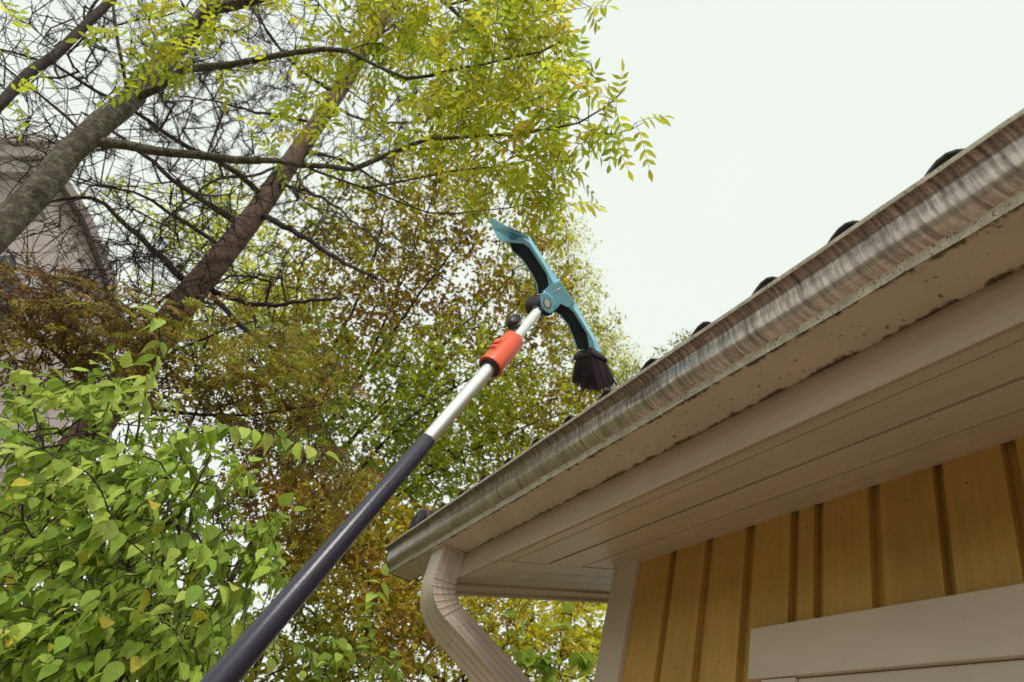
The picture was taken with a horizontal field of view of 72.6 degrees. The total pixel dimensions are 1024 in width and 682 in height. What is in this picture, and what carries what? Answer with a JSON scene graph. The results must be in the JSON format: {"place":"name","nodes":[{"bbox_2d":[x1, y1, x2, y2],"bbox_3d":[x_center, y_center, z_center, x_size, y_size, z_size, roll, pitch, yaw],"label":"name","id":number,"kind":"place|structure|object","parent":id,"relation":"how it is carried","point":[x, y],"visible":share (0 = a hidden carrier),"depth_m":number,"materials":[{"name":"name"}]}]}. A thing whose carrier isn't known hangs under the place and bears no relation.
{"place":"outdoors","nodes":[
{"label":"outdoors","id":0,"kind":"place"},
{"bbox_2d":[0,134,125,494],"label":"gabled house","id":1,"kind":"structure","parent":0,"point":[67,190],"depth_m":13.60,"materials":[{"name":"paint"}]},
{"bbox_2d":[0,255,15,320],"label":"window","id":2,"kind":"structure","parent":1,"relation":"in","point":[9,257],"depth_m":13.05,"materials":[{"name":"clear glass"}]},
{"bbox_2d":[0,305,342,681],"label":"shrub","id":3,"kind":"object","parent":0,"point":[122,611],"visible":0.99,"depth_m":2.22,"materials":[{"name":"green plant"}]},
{"bbox_2d":[238,564,402,681],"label":"shrub","id":4,"kind":"object","parent":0,"point":[394,675],"visible":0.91,"depth_m":3.02,"materials":[{"name":"green plant"}]},
{"bbox_2d":[0,0,673,257],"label":"ash tree","id":5,"kind":"object","parent":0,"point":[26,203],"visible":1,"depth_m":3.53,"materials":[{"name":"green plant"}]},
{"bbox_2d":[0,0,1023,681],"label":"sky","id":6,"kind":"structure","parent":0,"point":[794,121],"materials":[{"name":"white"}]},
{"bbox_2d":[385,108,1023,681],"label":"garden house","id":7,"kind":"structure","parent":0,"point":[811,468],"depth_m":1.36,"materials":[{"name":"yellow paint"}]},
{"bbox_2d":[200,216,619,681],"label":"gutter brush","id":8,"kind":"object","parent":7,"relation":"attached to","point":[240,657],"visible":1,"depth_m":1.22,"materials":[{"name":"black plastic"}]},
{"bbox_2d":[748,583,1023,681],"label":"window","id":9,"kind":"structure","parent":7,"relation":"in","point":[981,627],"depth_m":1.26,"materials":[{"name":"paint"}]},
{"label":"ground","id":10,"kind":"structure","parent":0,"visible":0},
{"bbox_2d":[0,0,119,164],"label":"slim tree","id":11,"kind":"object","parent":10,"relation":"on","point":[97,13],"visible":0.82,"depth_m":5.00,"materials":[{"name":"brown plant"}]},
{"bbox_2d":[1,617,266,681],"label":"hedge","id":12,"kind":"object","parent":10,"relation":"on","point":[227,648],"depth_m":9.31,"materials":[{"name":"green plant"}]},
{"bbox_2d":[0,249,383,563],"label":"rowan tree","id":13,"kind":"object","parent":10,"relation":"on","point":[65,333],"visible":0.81,"depth_m":4.47,"materials":[{"name":"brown plant"}]},
{"bbox_2d":[78,164,331,458],"bbox_3d":[-5.774,1.261,9.445,4.056,9.360,3.905,29,-37,-13],"label":"poplar tree","id":14,"kind":"object","parent":10,"relation":"on","point":[192,236],"visible":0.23,"depth_m":10.70,"materials":[{"name":"green plant"}]},
{"bbox_2d":[0,0,590,561],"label":"pine tree","id":15,"kind":"object","parent":10,"relation":"on","point":[214,264],"visible":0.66,"depth_m":5.69,"materials":[{"name":"brown plant"}]},
{"bbox_2d":[213,443,457,681],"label":"beech tree","id":16,"kind":"object","parent":10,"relation":"on","point":[336,625],"visible":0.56,"depth_m":5.57,"materials":[{"name":"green plant"}]},
{"bbox_2d":[171,98,588,681],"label":"maple tree","id":17,"kind":"object","parent":10,"relation":"on","point":[418,263],"visible":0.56,"depth_m":8.18,"materials":[{"name":"green plant"}]},
{"bbox_2d":[202,306,615,680],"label":"hazel tree","id":18,"kind":"object","parent":10,"relation":"on","point":[491,404],"visible":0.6,"depth_m":7.13,"materials":[{"name":"green plant"}]},
{"bbox_2d":[300,470,607,681],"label":"hornbeam tree","id":19,"kind":"object","parent":10,"relation":"on","point":[583,638],"visible":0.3,"depth_m":6.45,"materials":[{"name":"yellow plant"}]},
{"bbox_2d":[499,599,596,681],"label":"shrub","id":20,"kind":"object","parent":10,"relation":"on","point":[544,668],"visible":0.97,"depth_m":3.68,"materials":[{"name":"green plant"}]},
{"bbox_2d":[483,196,636,663],"bbox_3d":[0.302,2.551,8.162,2.216,9.055,4.464,-4,-42,28],"label":"birch tree","id":21,"kind":"object","parent":10,"relation":"on","point":[594,322],"visible":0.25,"depth_m":9.44,"materials":[{"name":"green plant"}]},
{"bbox_2d":[545,207,652,673],"bbox_3d":[1.027,4.113,14.602,2.617,14.605,6.512,-3,-41,27],"label":"larch tree","id":22,"kind":"object","parent":10,"relation":"on","point":[610,320],"visible":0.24,"depth_m":16.82,"materials":[{"name":"green plant"}]},
{"bbox_2d":[613,329,693,383],"bbox_3d":[1.283,3.103,6.891,1.115,7.234,2.237,-13,-47,36],"label":"acacia tree","id":23,"kind":"object","parent":10,"relation":"on","point":[638,368],"visible":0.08,"depth_m":8.23,"materials":[{"name":"green plant"}]}
]}

